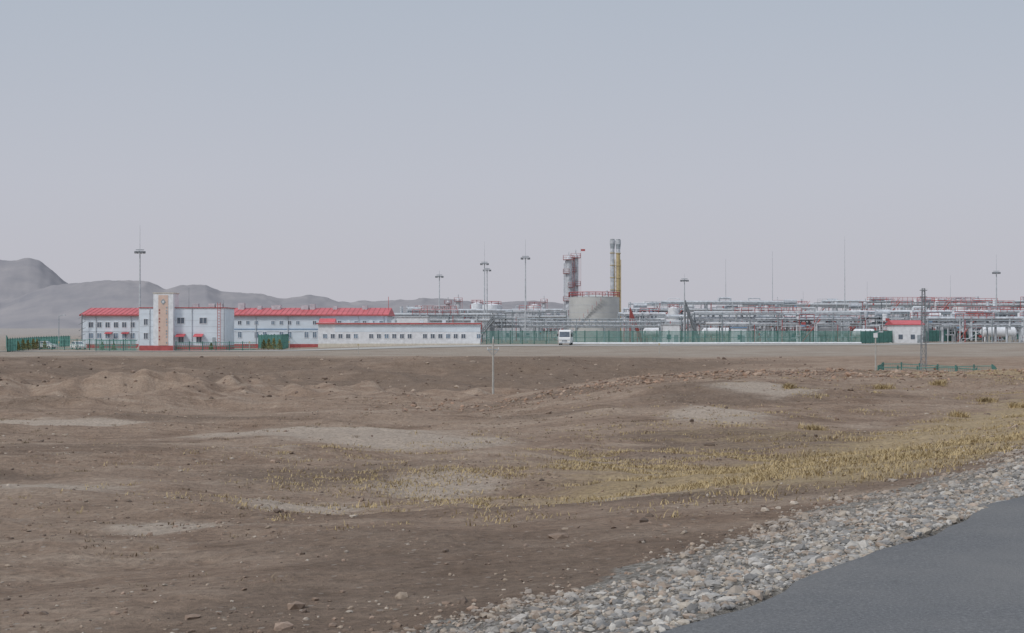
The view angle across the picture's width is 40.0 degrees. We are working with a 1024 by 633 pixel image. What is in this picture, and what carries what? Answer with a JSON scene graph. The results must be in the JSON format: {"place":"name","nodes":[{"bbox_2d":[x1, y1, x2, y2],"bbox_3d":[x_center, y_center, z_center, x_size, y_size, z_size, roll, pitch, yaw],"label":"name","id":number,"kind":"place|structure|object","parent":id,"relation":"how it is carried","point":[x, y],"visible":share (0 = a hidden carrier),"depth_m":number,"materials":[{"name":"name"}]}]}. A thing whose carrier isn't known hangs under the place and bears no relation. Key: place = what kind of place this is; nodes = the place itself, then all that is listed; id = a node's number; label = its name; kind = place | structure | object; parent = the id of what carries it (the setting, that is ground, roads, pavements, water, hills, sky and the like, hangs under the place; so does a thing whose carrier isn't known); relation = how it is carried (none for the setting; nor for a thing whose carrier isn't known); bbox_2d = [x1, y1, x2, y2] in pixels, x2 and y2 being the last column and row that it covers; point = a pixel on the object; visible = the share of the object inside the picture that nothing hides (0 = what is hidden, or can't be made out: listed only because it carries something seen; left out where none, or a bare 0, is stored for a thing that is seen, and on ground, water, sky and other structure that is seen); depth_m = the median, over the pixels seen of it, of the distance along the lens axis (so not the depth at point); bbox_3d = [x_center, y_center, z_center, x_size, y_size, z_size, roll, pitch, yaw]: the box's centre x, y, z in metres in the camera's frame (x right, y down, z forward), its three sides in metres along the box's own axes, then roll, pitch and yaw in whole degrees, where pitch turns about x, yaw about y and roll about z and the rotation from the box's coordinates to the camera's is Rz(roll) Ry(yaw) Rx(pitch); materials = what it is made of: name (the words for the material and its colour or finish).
{"place":"outdoors","nodes":[
{"label":"outdoors","id":0,"kind":"place"},
{"bbox_2d":[0,258,715,327],"bbox_3d":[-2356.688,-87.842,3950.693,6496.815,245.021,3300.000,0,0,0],"label":"hills","id":1,"kind":"structure","parent":0,"point":[34,293],"depth_m":3099.66,"materials":[{"name":"stone"}]},
{"bbox_2d":[434,498,492,505],"bbox_3d":[-0.866,3.564,27.022,1.277,0.175,0.779,0,0,14],"label":"dead bush","id":2,"kind":"object","parent":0,"point":[485,503],"visible":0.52,"depth_m":26.97,"materials":[{"name":"plant"}]},
{"bbox_2d":[0,327,1023,632],"bbox_3d":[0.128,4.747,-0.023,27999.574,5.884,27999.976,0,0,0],"label":"ground","id":3,"kind":"structure","parent":0,"point":[362,573],"depth_m":33.43,"materials":[{"name":"soil"}]},
{"bbox_2d":[8,335,69,351],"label":"metal fence","id":4,"kind":"object","parent":3,"relation":"on","point":[12,345],"visible":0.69,"depth_m":259.09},
{"bbox_2d":[70,341,86,348],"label":"parked car","id":5,"kind":"object","parent":3,"relation":"on","point":[84,346],"visible":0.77,"depth_m":258.73,"materials":[{"name":"white metal"}]},
{"bbox_2d":[39,339,130,349],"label":"metal fence","id":6,"kind":"object","parent":3,"relation":"on","point":[55,344],"visible":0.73,"depth_m":254.90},
{"bbox_2d":[95,339,136,350],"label":"metal fence","id":7,"kind":"object","parent":3,"relation":"on","point":[117,345],"visible":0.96,"depth_m":242.95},
{"bbox_2d":[134,249,145,348],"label":"mast light","id":8,"kind":"object","parent":3,"relation":"on","point":[140,252],"visible":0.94,"depth_m":261.94,"materials":[{"name":"metal"}]},
{"bbox_2d":[139,293,233,350],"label":"walls","id":9,"kind":"structure","parent":3,"relation":"on","point":[225,319],"depth_m":249.99,"materials":[{"name":"paint"}]},
{"bbox_2d":[144,307,215,345],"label":"windows","id":10,"kind":"structure","parent":9,"relation":"attached to","point":[181,321],"depth_m":249.95,"materials":[{"name":"glass"}]},
{"bbox_2d":[139,295,233,350],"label":"trim","id":11,"kind":"structure","parent":9,"relation":"on","point":[162,316],"depth_m":248.75,"materials":[{"name":"beige paint"}]},
{"bbox_2d":[138,293,234,336],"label":"roof","id":12,"kind":"structure","parent":9,"relation":"on","point":[210,305],"depth_m":249.87,"materials":[{"name":"red paint"}]},
{"bbox_2d":[175,341,255,350],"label":"metal fence","id":13,"kind":"object","parent":3,"relation":"on","point":[215,346],"visible":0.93,"depth_m":245.94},
{"bbox_2d":[83,316,392,343],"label":"walls","id":14,"kind":"structure","parent":3,"relation":"on","point":[264,322],"depth_m":274.99,"materials":[{"name":"paint"}]},
{"bbox_2d":[78,297,388,347],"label":"trim","id":15,"kind":"structure","parent":14,"relation":"on","point":[256,345],"depth_m":274.92,"materials":[{"name":"red paint"}]},
{"bbox_2d":[89,321,382,337],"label":"windows","id":16,"kind":"structure","parent":14,"relation":"attached to","point":[124,325],"depth_m":274.96,"materials":[{"name":"grey glass"}]},
{"bbox_2d":[88,321,379,338],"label":"window frames","id":17,"kind":"structure","parent":16,"relation":"attached to","point":[239,324],"depth_m":274.92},
{"bbox_2d":[79,303,394,333],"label":"roof","id":18,"kind":"structure","parent":14,"relation":"on","point":[275,310],"depth_m":277.85,"materials":[{"name":"metal"}]},
{"bbox_2d":[258,334,288,349],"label":"metal fence","id":19,"kind":"object","parent":3,"relation":"on","point":[284,338],"visible":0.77,"depth_m":261.56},
{"bbox_2d":[318,324,480,347],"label":"walls","id":20,"kind":"structure","parent":3,"relation":"on","point":[416,331],"depth_m":265.97,"materials":[{"name":"paint"}]},
{"bbox_2d":[316,318,481,323],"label":"roof","id":21,"kind":"structure","parent":20,"relation":"on","point":[327,321],"depth_m":265.54,"materials":[{"name":"red paint"}]},
{"bbox_2d":[323,334,480,337],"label":"windows","id":22,"kind":"structure","parent":20,"relation":"attached to","point":[394,335],"depth_m":265.95,"materials":[{"name":"grey glass"}]},
{"bbox_2d":[323,334,480,338],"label":"window frames","id":23,"kind":"structure","parent":20,"relation":"attached to","point":[401,338],"depth_m":265.91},
{"bbox_2d":[400,306,424,312],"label":"process unit","id":24,"kind":"object","parent":3,"relation":"on","point":[408,309],"visible":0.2,"depth_m":346.23,"materials":[{"name":"metal"}]},
{"bbox_2d":[397,317,429,322],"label":"walls","id":25,"kind":"structure","parent":3,"relation":"on","point":[410,319],"depth_m":310.00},
{"bbox_2d":[0,356,829,399],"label":"bank clods","id":26,"kind":"object","parent":3,"relation":"on","point":[263,396],"visible":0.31,"depth_m":173.13,"materials":[{"name":"soil"}]},
{"bbox_2d":[393,309,505,341],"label":"pipe rack","id":27,"kind":"object","parent":3,"relation":"on","point":[439,315],"visible":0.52,"depth_m":322.04,"materials":[{"name":"metal"}]},
{"bbox_2d":[454,295,462,308],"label":"distillation column","id":28,"kind":"structure","parent":3,"relation":"on","point":[458,301],"depth_m":419.39,"materials":[{"name":"silver metal"}]},
{"bbox_2d":[410,305,511,324],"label":"pipe rack","id":29,"kind":"object","parent":3,"relation":"on","point":[469,310],"visible":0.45,"depth_m":372.22,"materials":[{"name":"metal"}]},
{"bbox_2d":[471,300,482,318],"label":"white tank","id":30,"kind":"object","parent":3,"relation":"on","point":[476,305],"visible":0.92,"depth_m":378.80,"materials":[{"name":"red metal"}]},
{"bbox_2d":[480,242,488,341],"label":"mast light","id":31,"kind":"object","parent":3,"relation":"on","point":[484,263],"visible":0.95,"depth_m":329.90,"materials":[{"name":"metal"}]},
{"bbox_2d":[483,268,490,340],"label":"mast light","id":32,"kind":"object","parent":3,"relation":"on","point":[487,299],"visible":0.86,"depth_m":344.93,"materials":[{"name":"metal"}]},
{"bbox_2d":[481,315,494,342],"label":"steel staircase","id":33,"kind":"structure","parent":3,"relation":"on","point":[488,322],"depth_m":295.95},
{"bbox_2d":[482,301,500,338],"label":"white tank","id":34,"kind":"object","parent":3,"relation":"on","point":[491,305],"visible":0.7,"depth_m":378.25,"materials":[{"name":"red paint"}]},
{"bbox_2d":[487,338,498,393],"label":"utility pole","id":35,"kind":"object","parent":3,"relation":"on","point":[492,349],"visible":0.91,"depth_m":117.91,"materials":[{"name":"concrete"}]},
{"bbox_2d":[490,312,513,342],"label":"access platform","id":36,"kind":"structure","parent":3,"relation":"on","point":[502,324],"depth_m":297.08,"materials":[{"name":"metal"}]},
{"bbox_2d":[0,373,1018,587],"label":"scrub","id":37,"kind":"object","parent":3,"relation":"on","point":[296,512],"visible":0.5,"depth_m":36.66,"materials":[{"name":"plant"}]},
{"bbox_2d":[0,369,1023,632],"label":"field stones","id":38,"kind":"object","parent":3,"relation":"on","point":[284,625],"visible":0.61,"depth_m":18.80,"materials":[{"name":"stone"}]},
{"bbox_2d":[486,330,557,343],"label":"metal fence","id":39,"kind":"object","parent":3,"relation":"on","point":[531,337],"visible":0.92,"depth_m":280.43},
{"bbox_2d":[502,313,543,339],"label":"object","id":40,"kind":"structure","parent":3,"relation":"on","point":[508,315],"depth_m":359.99,"materials":[{"name":"silver metal"}]},
{"bbox_2d":[521,239,529,342],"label":"mast light","id":41,"kind":"object","parent":3,"relation":"on","point":[528,258],"visible":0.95,"depth_m":299.90,"materials":[{"name":"metal"}]},
{"bbox_2d":[511,305,566,340],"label":"pipe rack","id":42,"kind":"object","parent":3,"relation":"on","point":[539,316],"visible":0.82,"depth_m":340.88,"materials":[{"name":"metal"}]},
{"bbox_2d":[537,307,558,339],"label":"process unit","id":43,"kind":"object","parent":3,"relation":"on","point":[552,329],"visible":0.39,"depth_m":351.75,"materials":[{"name":"metal"}]},
{"bbox_2d":[563,252,574,329],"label":"distillation column","id":44,"kind":"structure","parent":3,"relation":"on","point":[567,271],"depth_m":354.34,"materials":[{"name":"silver metal"}]},
{"bbox_2d":[492,319,660,342],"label":"pipe bridge","id":45,"kind":"structure","parent":3,"relation":"on","point":[582,322],"depth_m":300.24,"materials":[{"name":"metal"}]},
{"bbox_2d":[571,249,584,296],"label":"distillation column","id":46,"kind":"structure","parent":3,"relation":"on","point":[576,273],"depth_m":356.45,"materials":[{"name":"silver metal"}]},
{"bbox_2d":[568,290,619,341],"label":"storage tank","id":47,"kind":"object","parent":3,"relation":"on","point":[599,307],"visible":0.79,"depth_m":330.86,"materials":[{"name":"silver metal"}]},
{"bbox_2d":[610,239,614,296],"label":"exhaust stack","id":48,"kind":"object","parent":3,"relation":"on","point":[612,273],"visible":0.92,"depth_m":349.66,"materials":[{"name":"silver metal"}]},
{"bbox_2d":[616,239,620,329],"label":"exhaust stack","id":49,"kind":"object","parent":3,"relation":"on","point":[618,269],"visible":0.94,"depth_m":349.66,"materials":[{"name":"silver metal"}]},
{"bbox_2d":[629,308,639,341],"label":"steel staircase","id":50,"kind":"structure","parent":3,"relation":"on","point":[631,315],"depth_m":307.96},
{"bbox_2d":[624,304,654,339],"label":"process unit","id":51,"kind":"object","parent":3,"relation":"on","point":[639,305],"visible":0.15,"depth_m":368.54,"materials":[{"name":"metal"}]},
{"bbox_2d":[618,308,670,341],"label":"pipe rack","id":52,"kind":"object","parent":3,"relation":"on","point":[638,316],"visible":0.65,"depth_m":313.02,"materials":[{"name":"metal"}]},
{"bbox_2d":[643,324,658,341],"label":"pressure vessel","id":53,"kind":"object","parent":3,"relation":"on","point":[650,333],"visible":0.28,"depth_m":307.18,"materials":[{"name":"metal"}]},
{"bbox_2d":[661,324,680,341],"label":"substation kiosk","id":54,"kind":"object","parent":3,"relation":"on","point":[670,327],"visible":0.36,"depth_m":299.99,"materials":[{"name":"white metal"}]},
{"bbox_2d":[668,304,679,319],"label":"white tank","id":55,"kind":"object","parent":3,"relation":"on","point":[673,310],"visible":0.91,"depth_m":359.01,"materials":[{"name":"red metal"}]},
{"bbox_2d":[684,300,698,341],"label":"steel staircase","id":56,"kind":"structure","parent":3,"relation":"on","point":[686,308],"depth_m":315.98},
{"bbox_2d":[362,368,1023,413],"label":"rubble","id":57,"kind":"object","parent":3,"relation":"on","point":[759,372],"visible":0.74,"depth_m":76.52,"materials":[{"name":"stone"}]},
{"bbox_2d":[628,297,784,339],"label":"pipe rack","id":58,"kind":"object","parent":3,"relation":"on","point":[732,304],"visible":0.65,"depth_m":372.36,"materials":[{"name":"metal"}]},
{"bbox_2d":[390,444,1023,632],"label":"gravel","id":59,"kind":"structure","parent":3,"relation":"on","point":[940,511],"depth_m":11.83,"materials":[{"name":"gravel"}]},
{"bbox_2d":[702,326,728,341],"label":"pressure vessel","id":60,"kind":"object","parent":3,"relation":"on","point":[714,329],"visible":0.34,"depth_m":329.20,"materials":[{"name":"metal"}]},
{"bbox_2d":[573,330,861,343],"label":"metal fence","id":61,"kind":"object","parent":3,"relation":"on","point":[706,337],"visible":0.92,"depth_m":283.91,"materials":[{"name":"metal"}]},
{"bbox_2d":[730,327,746,341],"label":"guard booth","id":62,"kind":"object","parent":3,"relation":"on","point":[737,329],"visible":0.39,"depth_m":289.98,"materials":[{"name":"white metal"}]},
{"bbox_2d":[653,315,848,340],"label":"pipe rack","id":63,"kind":"object","parent":3,"relation":"on","point":[681,321],"visible":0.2,"depth_m":345.91,"materials":[{"name":"metal"}]},
{"bbox_2d":[752,309,775,340],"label":"process unit","id":64,"kind":"object","parent":3,"relation":"on","point":[760,326],"visible":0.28,"depth_m":341.91,"materials":[{"name":"metal"}]},
{"bbox_2d":[692,307,865,341],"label":"pipe rack","id":65,"kind":"object","parent":3,"relation":"on","point":[766,323],"visible":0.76,"depth_m":318.83,"materials":[{"name":"metal"}]},
{"bbox_2d":[757,315,800,340],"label":"process unit","id":66,"kind":"object","parent":3,"relation":"on","point":[792,329],"visible":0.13,"depth_m":332.15,"materials":[{"name":"metal"}]},
{"bbox_2d":[782,383,796,388],"bbox_3d":[12.208,3.010,62.006,0.915,0.369,1.084,0,0,0],"label":"dead bush","id":67,"kind":"object","parent":3,"relation":"on","point":[788,386],"visible":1,"depth_m":61.85,"materials":[{"name":"plant"}]},
{"bbox_2d":[779,300,809,310],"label":"process unit","id":68,"kind":"object","parent":3,"relation":"on","point":[790,301],"visible":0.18,"depth_m":383.56,"materials":[{"name":"metal"}]},
{"bbox_2d":[782,312,824,341],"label":"process unit","id":69,"kind":"object","parent":3,"relation":"on","point":[803,326],"visible":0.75,"depth_m":315.90,"materials":[{"name":"metal"}]},
{"bbox_2d":[784,321,825,340],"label":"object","id":70,"kind":"structure","parent":3,"relation":"on","point":[785,335],"depth_m":340.00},
{"bbox_2d":[798,421,828,429],"bbox_3d":[10.193,3.725,47.935,1.147,0.344,1.109,0,0,37],"label":"dead bush","id":71,"kind":"object","parent":3,"relation":"on","point":[812,427],"visible":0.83,"depth_m":47.88,"materials":[{"name":"plant"}]},
{"bbox_2d":[819,326,848,341],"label":"pressure vessel","id":72,"kind":"object","parent":3,"relation":"on","point":[827,328],"visible":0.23,"depth_m":321.00,"materials":[{"name":"metal"}]},
{"bbox_2d":[844,252,845,341],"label":"lightning mast","id":73,"kind":"object","parent":3,"relation":"on","point":[844,286],"visible":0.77,"depth_m":330.00,"materials":[{"name":"metal"}]},
{"bbox_2d":[835,315,869,336],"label":"process unit","id":74,"kind":"object","parent":3,"relation":"on","point":[862,323],"visible":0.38,"depth_m":332.54,"materials":[{"name":"metal"}]},
{"bbox_2d":[845,303,869,330],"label":"process unit","id":75,"kind":"object","parent":3,"relation":"on","point":[855,305],"visible":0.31,"depth_m":354.67,"materials":[{"name":"metal"}]},
{"bbox_2d":[853,325,873,341],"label":"pressure vessel","id":76,"kind":"object","parent":3,"relation":"on","point":[863,329],"visible":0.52,"depth_m":311.50,"materials":[{"name":"metal"}]},
{"bbox_2d":[873,331,882,369],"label":"sign","id":77,"kind":"object","parent":3,"relation":"on","point":[875,335],"visible":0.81,"depth_m":142.90,"materials":[{"name":"metal"}]},
{"bbox_2d":[864,310,892,330],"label":"process unit","id":78,"kind":"object","parent":3,"relation":"on","point":[880,313],"visible":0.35,"depth_m":331.44,"materials":[{"name":"metal"}]},
{"bbox_2d":[862,296,899,328],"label":"process unit","id":79,"kind":"object","parent":3,"relation":"on","point":[881,299],"visible":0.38,"depth_m":378.95,"materials":[{"name":"metal"}]},
{"bbox_2d":[861,314,900,330],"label":"process unit","id":80,"kind":"object","parent":3,"relation":"on","point":[884,317],"visible":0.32,"depth_m":324.44,"materials":[{"name":"metal"}]},
{"bbox_2d":[739,300,1023,327],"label":"pipe rack","id":81,"kind":"object","parent":3,"relation":"on","point":[907,303],"visible":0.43,"depth_m":400.01,"materials":[{"name":"metal"}]},
{"bbox_2d":[873,383,895,388],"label":"dead bush","id":82,"kind":"object","parent":3,"relation":"on","point":[883,386],"visible":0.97,"depth_m":65.84,"materials":[{"name":"plant"}]},
{"bbox_2d":[887,325,922,342],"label":"walls","id":83,"kind":"structure","parent":3,"relation":"on","point":[906,331],"depth_m":299.99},
{"bbox_2d":[885,320,924,324],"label":"roof","id":84,"kind":"structure","parent":83,"relation":"on","point":[904,322],"depth_m":301.12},
{"bbox_2d":[898,335,921,342],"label":"openings","id":85,"kind":"object","parent":83,"relation":"attached to","point":[919,339],"visible":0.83,"depth_m":299.93,"materials":[{"name":"grey glass"}]},
{"bbox_2d":[822,297,1023,321],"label":"pipe rack","id":86,"kind":"object","parent":3,"relation":"on","point":[955,298],"visible":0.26,"depth_m":440.19,"materials":[{"name":"metal"}]},
{"bbox_2d":[919,288,926,369],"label":"lattice power mast","id":87,"kind":"object","parent":3,"relation":"on","point":[922,323],"visible":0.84,"depth_m":148.96,"materials":[{"name":"metal"}]},
{"bbox_2d":[904,310,950,341],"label":"process unit","id":88,"kind":"object","parent":3,"relation":"on","point":[918,315],"visible":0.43,"depth_m":327.36,"materials":[{"name":"metal"}]},
{"bbox_2d":[911,297,949,329],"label":"process unit","id":89,"kind":"object","parent":3,"relation":"on","point":[927,299],"visible":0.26,"depth_m":378.81,"materials":[{"name":"metal"}]},
{"bbox_2d":[847,306,1023,340],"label":"pipe rack","id":90,"kind":"object","parent":3,"relation":"on","point":[989,311],"visible":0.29,"depth_m":335.22,"materials":[{"name":"metal"}]},
{"bbox_2d":[877,362,996,371],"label":"metal fence","id":91,"kind":"object","parent":3,"relation":"on","point":[937,367],"visible":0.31,"depth_m":148.68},
{"bbox_2d":[928,378,948,386],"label":"dead bush","id":92,"kind":"object","parent":3,"relation":"on","point":[939,383],"visible":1,"depth_m":67.89,"materials":[{"name":"plant"}]},
{"bbox_2d":[860,330,1017,343],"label":"metal fence","id":93,"kind":"object","parent":3,"relation":"on","point":[883,336],"visible":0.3,"depth_m":300.12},
{"bbox_2d":[925,313,980,340],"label":"process unit","id":94,"kind":"object","parent":3,"relation":"on","point":[945,328],"visible":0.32,"depth_m":330.67,"materials":[{"name":"metal"}]},
{"bbox_2d":[947,409,970,417],"bbox_3d":[16.523,3.563,51.988,1.097,0.348,1.180,0,0,0],"label":"dead bush","id":95,"kind":"object","parent":3,"relation":"on","point":[958,414],"visible":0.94,"depth_m":51.85,"materials":[{"name":"plant"}]},
{"bbox_2d":[945,309,985,341],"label":"process unit","id":96,"kind":"object","parent":3,"relation":"on","point":[984,338],"visible":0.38,"depth_m":329.43,"materials":[{"name":"metal"}]},
{"bbox_2d":[974,396,998,402],"bbox_3d":[20.264,3.491,60.030,1.112,0.385,1.213,0,-1,-43],"label":"dead bush","id":97,"kind":"object","parent":3,"relation":"on","point":[987,399],"visible":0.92,"depth_m":59.91,"materials":[{"name":"plant"}]},
{"bbox_2d":[979,300,1019,339],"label":"process unit","id":98,"kind":"object","parent":3,"relation":"on","point":[993,303],"visible":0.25,"depth_m":360.47,"materials":[{"name":"metal"}]},
{"bbox_2d":[993,312,1017,340],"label":"process unit","id":99,"kind":"object","parent":3,"relation":"on","point":[1015,337],"visible":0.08,"depth_m":331.79,"materials":[{"name":"metal"}]},
{"bbox_2d":[992,307,1023,341],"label":"pipe rack","id":100,"kind":"object","parent":3,"relation":"on","point":[1002,314],"visible":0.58,"depth_m":330.02,"materials":[{"name":"metal"}]},
{"bbox_2d":[1006,402,1023,407],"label":"dead bush","id":101,"kind":"object","parent":3,"relation":"on","point":[1013,405],"visible":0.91,"depth_m":55.89,"materials":[{"name":"plant"}]},
{"bbox_2d":[0,0,1023,326],"label":"sky","id":102,"kind":"structure","parent":0,"point":[350,151],"materials":[{"name":"grey"}]},
{"bbox_2d":[8,369,1023,530],"bbox_3d":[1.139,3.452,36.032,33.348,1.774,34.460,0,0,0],"label":"dry grass","id":103,"kind":"structure","parent":0,"point":[756,458],"depth_m":31.12,"materials":[{"name":"plant"}]},
{"bbox_2d":[230,342,1023,350],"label":"access road","id":104,"kind":"structure","parent":0,"point":[419,346],"depth_m":258.46,"materials":[{"name":"asphalt"}]},
{"bbox_2d":[557,330,572,344],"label":"minibus","id":105,"kind":"object","parent":104,"relation":"on","point":[565,336],"visible":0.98,"depth_m":261.24,"materials":[{"name":"white metal"}]},
{"bbox_2d":[923,312,1023,342],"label":"pipe rack","id":106,"kind":"object","parent":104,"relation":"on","point":[1007,323],"visible":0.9,"depth_m":305.18,"materials":[{"name":"metal"}]},
{"bbox_2d":[980,325,1016,341],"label":"pressure vessel","id":107,"kind":"object","parent":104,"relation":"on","point":[1012,332],"visible":0.71,"depth_m":314.06,"materials":[{"name":"metal"}]},
{"bbox_2d":[660,496,1023,632],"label":"road","id":108,"kind":"structure","parent":0,"point":[967,576],"depth_m":9.47,"materials":[{"name":"asphalt"}]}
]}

